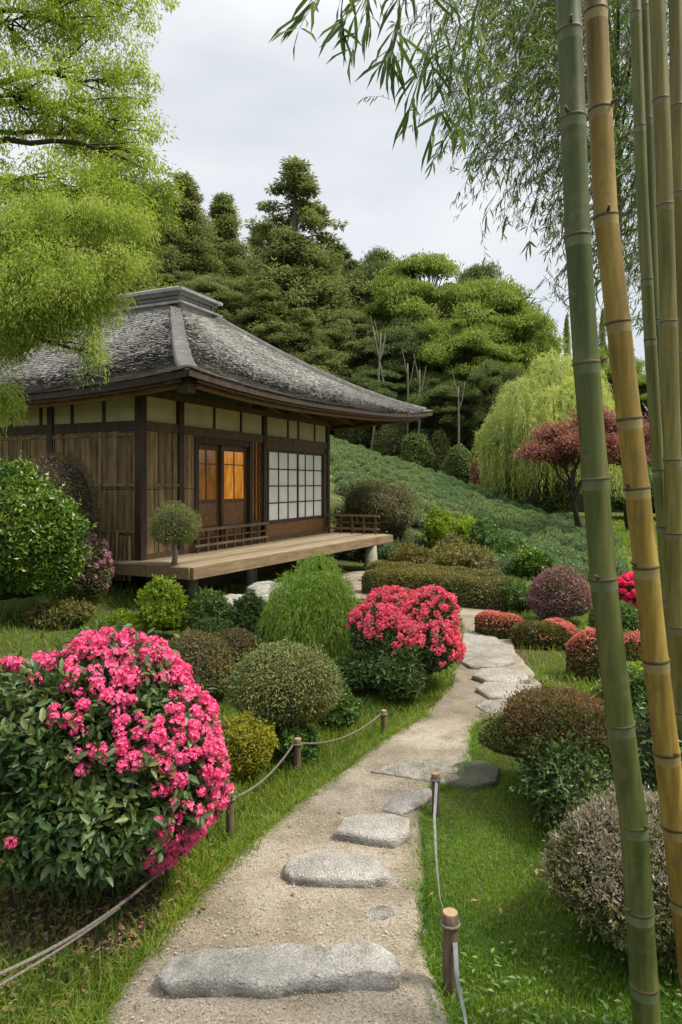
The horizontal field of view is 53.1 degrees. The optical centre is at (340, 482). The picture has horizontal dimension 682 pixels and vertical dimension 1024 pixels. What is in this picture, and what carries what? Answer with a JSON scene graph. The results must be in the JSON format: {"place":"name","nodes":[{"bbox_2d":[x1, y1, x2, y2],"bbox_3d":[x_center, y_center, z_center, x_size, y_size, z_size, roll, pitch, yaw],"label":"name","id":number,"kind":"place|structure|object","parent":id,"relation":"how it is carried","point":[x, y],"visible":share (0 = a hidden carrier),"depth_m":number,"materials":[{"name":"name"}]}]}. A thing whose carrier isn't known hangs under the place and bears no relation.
{"place":"outdoors","nodes":[
{"label":"outdoors","id":0,"kind":"place"},
{"bbox_2d":[0,677,453,1023],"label":"grass","id":1,"kind":"structure","parent":0,"point":[75,980],"depth_m":2.72,"materials":[{"name":"green plant"}]},
{"bbox_2d":[0,837,228,1023],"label":"leaf litter","id":2,"kind":"object","parent":1,"relation":"on","point":[87,911],"visible":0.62,"depth_m":2.51,"materials":[{"name":"plant"}]},
{"bbox_2d":[96,606,540,1023],"bbox_3d":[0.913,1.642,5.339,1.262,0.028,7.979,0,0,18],"label":"gravel path","id":3,"kind":"structure","parent":0,"point":[462,700],"depth_m":2.63,"materials":[{"name":"beige gravel"}]},
{"bbox_2d":[155,941,401,998],"bbox_3d":[-0.201,1.620,2.255,0.793,0.121,0.196,0,0,0],"label":"stepping stone","id":4,"kind":"object","parent":3,"relation":"on","point":[277,970],"visible":0.94,"depth_m":2.20,"materials":[{"name":"grey stone"}]},
{"bbox_2d":[283,849,392,888],"bbox_3d":[-0.011,1.630,2.863,0.459,0.100,0.233,0,0,0],"label":"stepping stone","id":5,"kind":"object","parent":3,"relation":"on","point":[320,868],"visible":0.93,"depth_m":2.80,"materials":[{"name":"grey stone"}]},
{"bbox_2d":[333,814,409,848],"bbox_3d":[0.162,1.630,3.184,0.330,0.101,0.259,0,0,18],"label":"stepping stone","id":6,"kind":"object","parent":3,"relation":"on","point":[391,831],"visible":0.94,"depth_m":3.11,"materials":[{"name":"grey stone"}]},
{"bbox_2d":[382,788,431,815],"bbox_3d":[0.347,1.646,3.493,0.171,0.067,0.349,0,0,34],"label":"stepping stone","id":7,"kind":"object","parent":3,"relation":"on","point":[402,803],"visible":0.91,"depth_m":3.46,"materials":[{"name":"stone"}]},
{"bbox_2d":[371,759,459,788],"bbox_3d":[0.449,1.652,3.904,0.504,0.056,0.312,0,0,20],"label":"stepping stone","id":8,"kind":"object","parent":3,"relation":"on","point":[421,770],"visible":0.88,"depth_m":3.85,"materials":[{"name":"stone"}]},
{"bbox_2d":[461,630,514,668],"bbox_3d":[1.405,1.642,6.785,0.484,0.077,1.592,0,0,6],"label":"stepping stone","id":9,"kind":"object","parent":3,"relation":"on","point":[485,651],"visible":0.84,"depth_m":6.49,"materials":[{"name":"grey stone"}]},
{"bbox_2d":[472,667,529,683],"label":"stepping stone","id":10,"kind":"object","parent":3,"relation":"on","point":[498,674],"visible":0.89,"depth_m":5.66,"materials":[{"name":"stone"}]},
{"bbox_2d":[475,681,534,699],"bbox_3d":[1.294,1.635,5.299,0.495,0.090,0.456,0,0,0],"label":"stepping stone","id":11,"kind":"object","parent":3,"relation":"on","point":[492,690],"visible":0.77,"depth_m":5.28,"materials":[{"name":"stone"}]},
{"bbox_2d":[0,560,661,700],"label":"grass","id":12,"kind":"structure","parent":0,"point":[430,676],"depth_m":7.10,"materials":[{"name":"green plant"}]},
{"bbox_2d":[213,625,260,670],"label":"clipped shrub","id":13,"kind":"object","parent":12,"relation":"on","point":[239,640],"visible":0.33,"depth_m":5.58,"materials":[{"name":"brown plant"}]},
{"bbox_2d":[0,0,669,409],"label":"sky","id":14,"kind":"structure","parent":0,"point":[239,103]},
{"bbox_2d":[0,465,681,1023],"bbox_3d":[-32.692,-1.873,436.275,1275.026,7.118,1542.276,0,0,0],"label":"ground","id":15,"kind":"structure","parent":0,"point":[334,499],"depth_m":3.19,"materials":[{"name":"green plant"}]},
{"bbox_2d":[0,450,97,600],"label":"glossy shrub","id":16,"kind":"object","parent":15,"relation":"on","point":[43,532],"visible":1,"depth_m":7.13,"materials":[{"name":"green plant"}]},
{"bbox_2d":[20,596,95,628],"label":"plant","id":17,"kind":"object","parent":15,"relation":"on","point":[52,614],"visible":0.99,"depth_m":7.32,"materials":[{"name":"green plant"}]},
{"bbox_2d":[25,450,104,538],"bbox_3d":[-3.571,0.255,8.501,1.174,1.351,1.179,0,0,0],"label":"brown shrub","id":18,"kind":"object","parent":15,"relation":"on","point":[68,472],"visible":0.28,"depth_m":8.36,"materials":[{"name":"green plant"}]},
{"bbox_2d":[0,176,163,438],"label":"drooping tree","id":19,"kind":"object","parent":15,"relation":"on","point":[46,278],"visible":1,"depth_m":6.14,"materials":[{"name":"green plant"}]},
{"bbox_2d":[0,0,180,242],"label":"feathery tree","id":20,"kind":"object","parent":15,"relation":"on","point":[86,128],"visible":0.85,"depth_m":7.12,"materials":[{"name":"green plant"}]},
{"bbox_2d":[75,531,114,595],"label":"flowering shrub","id":21,"kind":"object","parent":15,"relation":"on","point":[95,578],"visible":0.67,"depth_m":8.18,"materials":[{"name":"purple plant"}]},
{"bbox_2d":[0,875,196,968],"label":"soil","id":22,"kind":"structure","parent":15,"relation":"on","point":[89,920],"depth_m":2.58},
{"bbox_2d":[0,619,240,902],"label":"azalea bush","id":23,"kind":"object","parent":15,"relation":"on","point":[111,772],"visible":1,"depth_m":2.47,"materials":[{"name":"pink plant"}]},
{"bbox_2d":[58,137,192,315],"bbox_3d":[-5.950,-4.032,19.082,3.748,11.163,3.265,0,0,0],"label":"leafy tree","id":24,"kind":"object","parent":15,"relation":"on","point":[167,193],"visible":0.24,"depth_m":18.79,"materials":[{"name":"green plant"}]},
{"bbox_2d":[115,260,205,305],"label":"forest tree","id":25,"kind":"object","parent":15,"relation":"on","point":[185,276],"visible":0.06,"depth_m":43.06,"materials":[{"name":"green plant"}]},
{"bbox_2d":[134,574,188,632],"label":"leafy shrub","id":26,"kind":"object","parent":15,"relation":"on","point":[159,602],"visible":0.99,"depth_m":7.06,"materials":[{"name":"green plant"}]},
{"bbox_2d":[137,170,231,321],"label":"conifer tree","id":27,"kind":"object","parent":15,"relation":"on","point":[187,252],"visible":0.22,"depth_m":44.95,"materials":[{"name":"green plant"}]},
{"bbox_2d":[167,627,236,699],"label":"clipped shrub","id":28,"kind":"object","parent":15,"relation":"on","point":[206,656],"visible":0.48,"depth_m":4.95,"materials":[{"name":"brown plant"}]},
{"bbox_2d":[181,586,229,629],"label":"leafy shrub","id":29,"kind":"object","parent":15,"relation":"on","point":[210,602],"visible":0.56,"depth_m":7.10,"materials":[{"name":"green plant"}]},
{"bbox_2d":[164,272,253,326],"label":"forest tree","id":30,"kind":"object","parent":15,"relation":"on","point":[226,293],"visible":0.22,"depth_m":40.30,"materials":[{"name":"green plant"}]},
{"bbox_2d":[0,286,433,597],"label":"tea house","id":31,"kind":"structure","parent":15,"relation":"on","point":[218,422],"depth_m":10.38,"materials":[{"name":"brown wood"}]},
{"bbox_2d":[147,498,202,565],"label":"topiary tree","id":32,"kind":"object","parent":31,"relation":"on","point":[175,527],"visible":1,"depth_m":8.27,"materials":[{"name":"green plant"}]},
{"bbox_2d":[199,444,219,543],"bbox_3d":[-2.078,0.180,10.475,0.040,1.540,0.710,0,0,25],"label":"sliding door","id":33,"kind":"structure","parent":31,"relation":"in","point":[209,455],"depth_m":10.56,"materials":[{"name":"brown wood"}]},
{"bbox_2d":[220,445,246,541],"bbox_3d":[-1.745,0.180,11.076,0.040,1.540,0.720,0,0,25],"label":"sliding door","id":34,"kind":"structure","parent":31,"relation":"in","point":[233,459],"depth_m":11.05,"materials":[{"name":"brown wood"}]},
{"bbox_2d":[200,191,256,305],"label":"conifer tree","id":35,"kind":"object","parent":15,"relation":"on","point":[223,212],"visible":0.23,"depth_m":49.18,"materials":[{"name":"green plant"}]},
{"bbox_2d":[226,790,235,843],"bbox_3d":[-0.514,1.565,3.163,0.054,0.269,0.055,0,0,0],"label":"rope post","id":36,"kind":"object","parent":15,"relation":"on","point":[229,821],"visible":0.59,"depth_m":3.15,"materials":[{"name":"brown wood"}]},
{"bbox_2d":[0,714,379,975],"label":"rope","id":37,"kind":"object","parent":36,"relation":"attached to","point":[55,946],"visible":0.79,"depth_m":2.36,"materials":[{"name":"fabric"}]},
{"bbox_2d":[213,706,279,781],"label":"clipped shrub","id":38,"kind":"object","parent":15,"relation":"on","point":[250,742],"visible":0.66,"depth_m":3.73,"materials":[{"name":"yellow plant"}]},
{"bbox_2d":[225,588,270,634],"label":"leafy shrub","id":39,"kind":"object","parent":15,"relation":"on","point":[245,610],"visible":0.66,"depth_m":6.80,"materials":[{"name":"green plant"}]},
{"bbox_2d":[231,280,330,363],"bbox_3d":[-4.324,-7.540,40.026,8.615,8.658,10.193,0,0,26],"label":"conifer tree","id":40,"kind":"object","parent":15,"relation":"on","point":[264,297],"visible":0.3,"depth_m":38.95,"materials":[{"name":"green plant"}]},
{"bbox_2d":[219,633,347,730],"bbox_3d":[-0.357,1.308,4.251,0.812,0.755,0.810,0,0,0],"label":"topiary shrub","id":41,"kind":"object","parent":15,"relation":"on","point":[283,682],"visible":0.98,"depth_m":4.03,"materials":[{"name":"green plant"}]},
{"bbox_2d":[270,720,321,767],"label":"plant","id":42,"kind":"object","parent":15,"relation":"on","point":[287,735],"visible":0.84,"depth_m":3.97,"materials":[{"name":"green plant"}]},
{"bbox_2d":[222,154,372,380],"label":"cedar tree","id":43,"kind":"object","parent":15,"relation":"on","point":[293,264],"visible":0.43,"depth_m":42.60,"materials":[{"name":"green plant"}]},
{"bbox_2d":[256,550,359,664],"bbox_3d":[-0.272,1.160,6.206,1.047,1.106,0.909,0,0,0],"label":"weeping shrub","id":44,"kind":"object","parent":15,"relation":"on","point":[311,609],"visible":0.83,"depth_m":6.04,"materials":[{"name":"green plant"}]},
{"bbox_2d":[276,307,357,432],"bbox_3d":[-2.144,-6.195,39.041,7.349,7.636,8.696,0,0,-3],"label":"conifer tree","id":45,"kind":"object","parent":15,"relation":"on","point":[305,319],"visible":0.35,"depth_m":38.27,"materials":[{"name":"green plant"}]},
{"bbox_2d":[315,688,363,731],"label":"plant","id":46,"kind":"object","parent":15,"relation":"on","point":[347,710],"visible":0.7,"depth_m":4.55,"materials":[{"name":"green plant"}]},
{"bbox_2d":[312,306,388,380],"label":"forest tree","id":47,"kind":"object","parent":15,"relation":"on","point":[363,326],"visible":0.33,"depth_m":40.30,"materials":[{"name":"green plant"}]},
{"bbox_2d":[334,426,372,449],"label":"crest bush","id":48,"kind":"object","parent":15,"relation":"on","point":[358,436],"visible":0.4,"depth_m":37.13,"materials":[{"name":"green plant"}]},
{"bbox_2d":[339,649,376,691],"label":"leafy shrub","id":49,"kind":"object","parent":15,"relation":"on","point":[356,667],"visible":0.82,"depth_m":5.18,"materials":[{"name":"green plant"}]},
{"bbox_2d":[329,244,421,331],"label":"forest tree","id":50,"kind":"object","parent":15,"relation":"on","point":[374,259],"visible":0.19,"depth_m":47.97,"materials":[{"name":"green plant"}]},
{"bbox_2d":[331,472,426,537],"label":"bank shrub","id":51,"kind":"object","parent":15,"relation":"on","point":[391,506],"visible":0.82,"depth_m":14.96,"materials":[{"name":"green plant"}]},
{"bbox_2d":[347,367,413,433],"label":"forest tree","id":52,"kind":"object","parent":15,"relation":"on","point":[364,379],"visible":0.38,"depth_m":36.98,"materials":[{"name":"green plant"}]},
{"bbox_2d":[369,422,413,456],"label":"crest bush","id":53,"kind":"object","parent":15,"relation":"on","point":[387,440],"visible":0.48,"depth_m":35.92,"materials":[{"name":"green plant"}]},
{"bbox_2d":[368,639,428,705],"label":"leafy shrub","id":54,"kind":"object","parent":15,"relation":"on","point":[401,676],"visible":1,"depth_m":5.01,"materials":[{"name":"green plant"}]},
{"bbox_2d":[349,316,450,400],"bbox_3d":[3.321,-4.907,39.948,6.606,9.642,6.078,0,0,-6],"label":"forest tree","id":55,"kind":"object","parent":15,"relation":"on","point":[400,338],"visible":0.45,"depth_m":38.29,"materials":[{"name":"green plant"}]},
{"bbox_2d":[341,580,466,675],"bbox_3d":[0.498,1.188,5.654,0.999,0.793,1.023,0,0,0],"label":"azalea bush","id":56,"kind":"object","parent":15,"relation":"on","point":[380,621],"visible":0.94,"depth_m":5.36,"materials":[{"name":"pink plant"}]},
{"bbox_2d":[388,540,432,564],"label":"bank shrub","id":57,"kind":"object","parent":15,"relation":"on","point":[412,552],"visible":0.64,"depth_m":12.46,"materials":[{"name":"green plant"}]},
{"bbox_2d":[399,432,435,470],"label":"crest bush","id":58,"kind":"object","parent":15,"relation":"on","point":[417,449],"visible":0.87,"depth_m":34.49,"materials":[{"name":"green plant"}]},
{"bbox_2d":[358,247,489,373],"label":"broadleaf tree","id":59,"kind":"object","parent":15,"relation":"on","point":[399,289],"visible":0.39,"depth_m":41.14,"materials":[{"name":"green plant"}]},
{"bbox_2d":[364,559,505,576],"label":"clipped hedge","id":60,"kind":"object","parent":15,"relation":"on","point":[458,569],"visible":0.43,"depth_m":10.70,"materials":[{"name":"green plant"}]},
{"bbox_2d":[400,372,483,445],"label":"forest tree","id":61,"kind":"object","parent":15,"relation":"on","point":[444,419],"visible":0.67,"depth_m":35.90,"materials":[{"name":"green plant"}]},
{"bbox_2d":[392,708,498,1023],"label":"grass","id":62,"kind":"structure","parent":15,"relation":"on","point":[473,755],"depth_m":2.66,"materials":[{"name":"green plant"}]},
{"bbox_2d":[360,566,531,611],"bbox_3d":[1.387,1.432,9.529,2.608,0.469,0.719,0,0,38],"label":"clipped hedge","id":63,"kind":"object","parent":15,"relation":"on","point":[476,592],"visible":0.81,"depth_m":9.14,"materials":[{"name":"green plant"}]},
{"bbox_2d":[440,907,460,997],"bbox_3d":[0.357,1.550,2.227,0.067,0.302,0.068,0,0,0],"label":"rope post","id":64,"kind":"object","parent":15,"relation":"on","point":[450,923],"visible":0.87,"depth_m":2.21,"materials":[{"name":"brown wood"}]},
{"bbox_2d":[330,435,583,519],"bbox_3d":[3.939,-0.373,30.076,14.865,4.638,1.202,0,0,39],"label":"tea row","id":65,"kind":"object","parent":15,"relation":"on","point":[439,474],"visible":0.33,"depth_m":29.60,"materials":[{"name":"green plant"}]},
{"bbox_2d":[330,439,584,523],"bbox_3d":[3.510,-0.273,28.434,13.972,4.339,1.253,0,0,39],"label":"tea row","id":66,"kind":"object","parent":15,"relation":"on","point":[412,470],"visible":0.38,"depth_m":27.24,"materials":[{"name":"green plant"}]},
{"bbox_2d":[440,443,474,486],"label":"crest bush","id":67,"kind":"object","parent":15,"relation":"on","point":[458,460],"visible":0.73,"depth_m":32.48,"materials":[{"name":"green plant"}]},
{"bbox_2d":[330,451,585,534],"bbox_3d":[2.866,0.184,22.923,12.074,3.501,1.222,0,0,39],"label":"tea row","id":68,"kind":"object","parent":15,"relation":"on","point":[374,472],"visible":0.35,"depth_m":22.08,"materials":[{"name":"green plant"}]},
{"bbox_2d":[330,447,585,531],"bbox_3d":[3.093,0.068,24.649,12.902,3.781,1.201,0,0,39],"label":"tea row","id":69,"kind":"object","parent":15,"relation":"on","point":[399,475],"visible":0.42,"depth_m":24.13,"materials":[{"name":"green plant"}]},
{"bbox_2d":[330,443,585,527],"bbox_3d":[3.433,-0.131,26.435,13.632,4.155,1.090,0,0,40],"label":"tea row","id":70,"kind":"object","parent":15,"relation":"on","point":[426,479],"visible":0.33,"depth_m":25.72,"materials":[{"name":"green plant"}]},
{"bbox_2d":[330,469,586,550],"bbox_3d":[3.045,0.778,18.668,8.698,2.383,1.138,0,0,40],"label":"tea row","id":71,"kind":"object","parent":15,"relation":"on","point":[565,540],"visible":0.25,"depth_m":18.55,"materials":[{"name":"green plant"}]},
{"bbox_2d":[424,533,502,566],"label":"bank shrub","id":72,"kind":"object","parent":15,"relation":"on","point":[459,553],"visible":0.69,"depth_m":11.70,"materials":[{"name":"green plant"}]},
{"bbox_2d":[404,312,525,447],"bbox_3d":[6.784,-4.326,38.849,7.196,11.150,7.821,0,0,16],"label":"broadleaf tree","id":73,"kind":"object","parent":15,"relation":"on","point":[437,350],"visible":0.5,"depth_m":37.06,"materials":[{"name":"green plant"}]},
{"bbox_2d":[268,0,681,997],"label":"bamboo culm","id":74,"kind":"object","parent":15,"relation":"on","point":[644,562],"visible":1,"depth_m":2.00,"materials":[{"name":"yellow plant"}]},
{"bbox_2d":[330,501,619,566],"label":"tea row","id":75,"kind":"object","parent":15,"relation":"on","point":[406,536],"visible":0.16,"depth_m":14.11,"materials":[{"name":"green plant"}]},
{"bbox_2d":[330,462,622,547],"bbox_3d":[3.460,0.645,20.373,9.549,2.676,1.110,0,0,39],"label":"tea row","id":76,"kind":"object","parent":15,"relation":"on","point":[454,506],"visible":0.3,"depth_m":20.22,"materials":[{"name":"green plant"}]},
{"bbox_2d":[444,259,508,320],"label":"forest tree","id":77,"kind":"object","parent":15,"relation":"on","point":[476,271],"visible":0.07,"depth_m":46.16,"materials":[{"name":"green plant"}]},
{"bbox_2d":[333,479,622,559],"bbox_3d":[2.819,0.940,16.782,8.024,2.136,1.218,0,0,40],"label":"tea row","id":78,"kind":"object","parent":15,"relation":"on","point":[580,546],"visible":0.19,"depth_m":15.79,"materials":[{"name":"green plant"}]},
{"bbox_2d":[331,542,630,581],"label":"tea row","id":79,"kind":"object","parent":15,"relation":"on","point":[358,554],"visible":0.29,"depth_m":12.19,"materials":[{"name":"green plant"}]},
{"bbox_2d":[467,513,504,549],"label":"bank shrub","id":80,"kind":"object","parent":15,"relation":"on","point":[482,529],"visible":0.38,"depth_m":14.05,"materials":[{"name":"green plant"}]},
{"bbox_2d":[450,358,533,451],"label":"forest tree","id":81,"kind":"object","parent":15,"relation":"on","point":[497,375],"visible":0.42,"depth_m":35.12,"materials":[{"name":"green plant"}]},
{"bbox_2d":[473,609,523,638],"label":"azalea hedge","id":82,"kind":"object","parent":15,"relation":"on","point":[498,624],"visible":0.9,"depth_m":7.20,"materials":[{"name":"red plant"}]},
{"bbox_2d":[433,274,571,408],"bbox_3d":[8.645,-5.133,41.136,8.615,14.391,8.520,0,0,-34],"label":"broadleaf tree","id":83,"kind":"object","parent":15,"relation":"on","point":[501,296],"visible":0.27,"depth_m":38.75,"materials":[{"name":"green plant"}]},
{"bbox_2d":[484,532,529,559],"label":"bank shrub","id":84,"kind":"object","parent":15,"relation":"on","point":[502,544],"visible":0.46,"depth_m":13.05,"materials":[{"name":"green plant"}]},
{"bbox_2d":[357,0,669,366],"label":"tree","id":85,"kind":"object","parent":15,"relation":"on","point":[542,40],"visible":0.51,"depth_m":5.25,"materials":[{"name":"green plant"}]},
{"bbox_2d":[500,578,530,609],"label":"plant","id":86,"kind":"object","parent":15,"relation":"on","point":[515,594],"visible":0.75,"depth_m":8.68,"materials":[{"name":"green plant"}]},
{"bbox_2d":[508,544,555,576],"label":"bank shrub","id":87,"kind":"object","parent":15,"relation":"on","point":[532,561],"visible":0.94,"depth_m":11.76,"materials":[{"name":"green plant"}]},
{"bbox_2d":[515,330,563,399],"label":"forest tree","id":88,"kind":"object","parent":15,"relation":"on","point":[543,344],"visible":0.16,"depth_m":38.95,"materials":[{"name":"green plant"}]},
{"bbox_2d":[470,674,611,768],"bbox_3d":[1.171,1.344,3.592,0.935,0.692,0.831,0,0,0],"label":"clipped shrub","id":89,"kind":"object","parent":15,"relation":"on","point":[506,732],"visible":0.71,"depth_m":3.46,"materials":[{"name":"green plant"}]},
{"bbox_2d":[510,617,577,647],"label":"azalea hedge","id":90,"kind":"object","parent":15,"relation":"on","point":[555,631],"visible":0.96,"depth_m":6.83,"materials":[{"name":"green plant"}]},
{"bbox_2d":[471,343,624,499],"bbox_3d":[8.352,-2.023,26.860,5.416,7.067,5.678,0,0,-38],"label":"willow tree","id":91,"kind":"object","parent":15,"relation":"on","point":[501,438],"visible":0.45,"depth_m":26.25,"materials":[{"name":"green plant"}]},
{"bbox_2d":[531,466,581,514],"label":"crest bush","id":92,"kind":"object","parent":15,"relation":"on","point":[557,502],"visible":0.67,"depth_m":26.32,"materials":[{"name":"green plant"}]},
{"bbox_2d":[524,561,591,618],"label":"clipped shrub","id":93,"kind":"object","parent":15,"relation":"on","point":[561,591],"visible":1,"depth_m":7.87,"materials":[{"name":"purple plant"}]},
{"bbox_2d":[508,719,615,829],"bbox_3d":[1.131,1.404,3.301,0.641,0.492,0.695,0,0,27],"label":"leafy shrub","id":94,"kind":"object","parent":15,"relation":"on","point":[546,788],"visible":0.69,"depth_m":3.19,"materials":[{"name":"green plant"}]},
{"bbox_2d":[510,404,647,528],"bbox_3d":[6.704,-0.184,19.273,3.004,4.069,3.506,0,0,44],"label":"red maple","id":95,"kind":"object","parent":15,"relation":"on","point":[562,441],"visible":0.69,"depth_m":19.06,"materials":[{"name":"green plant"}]},
{"bbox_2d":[565,626,641,679],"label":"azalea hedge","id":96,"kind":"object","parent":15,"relation":"on","point":[581,658],"visible":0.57,"depth_m":5.75,"materials":[{"name":"red plant"}]},
{"bbox_2d":[556,0,660,1023],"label":"bamboo culm","id":97,"kind":"object","parent":15,"relation":"on","point":[634,826],"visible":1,"depth_m":1.92,"materials":[{"name":"green plant"}]},
{"bbox_2d":[588,667,648,710],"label":"plant","id":98,"kind":"object","parent":15,"relation":"on","point":[637,684],"visible":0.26,"depth_m":4.67,"materials":[{"name":"green plant"}]},
{"bbox_2d":[605,698,681,795],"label":"leafy shrub","id":99,"kind":"object","parent":15,"relation":"on","point":[644,743],"visible":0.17,"depth_m":3.20,"materials":[{"name":"green plant"}]},
{"bbox_2d":[629,0,668,654],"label":"bamboo culm","id":100,"kind":"object","parent":15,"relation":"on","point":[648,305],"visible":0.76,"depth_m":3.28,"materials":[{"name":"green plant"}]},
{"bbox_2d":[641,0,662,434],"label":"bamboo culm","id":101,"kind":"object","parent":15,"relation":"on","point":[647,68],"visible":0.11,"depth_m":3.47,"materials":[{"name":"green plant"}]},
{"bbox_2d":[648,0,681,739],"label":"bamboo culm","id":102,"kind":"object","parent":15,"relation":"on","point":[672,456],"visible":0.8,"depth_m":3.17,"materials":[{"name":"green plant"}]},
{"bbox_2d":[372,727,681,1023],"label":"lawn","id":103,"kind":"structure","parent":0,"point":[536,973],"depth_m":2.51,"materials":[{"name":"green plant"}]},
{"bbox_2d":[452,760,499,790],"bbox_3d":[0.750,1.652,3.846,0.324,0.056,0.352,0,0,0],"label":"stepping stone","id":104,"kind":"object","parent":103,"relation":"on","point":[483,774],"visible":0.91,"depth_m":3.79,"materials":[{"name":"stone"}]},
{"bbox_2d":[448,750,681,1023],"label":"weeds","id":105,"kind":"object","parent":103,"relation":"on","point":[604,1019],"visible":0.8,"depth_m":2.21,"materials":[{"name":"green plant"}]},
{"bbox_2d":[522,778,676,973],"bbox_3d":[1.057,1.359,2.488,0.802,0.525,0.781,0,0,0],"label":"silver shrub","id":106,"kind":"object","parent":103,"relation":"on","point":[584,869],"visible":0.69,"depth_m":2.35,"materials":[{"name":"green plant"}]},
{"bbox_2d":[668,0,681,455],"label":"bamboo culm","id":107,"kind":"object","parent":103,"relation":"on","point":[675,37],"visible":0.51,"depth_m":3.87,"materials":[{"name":"green plant"}]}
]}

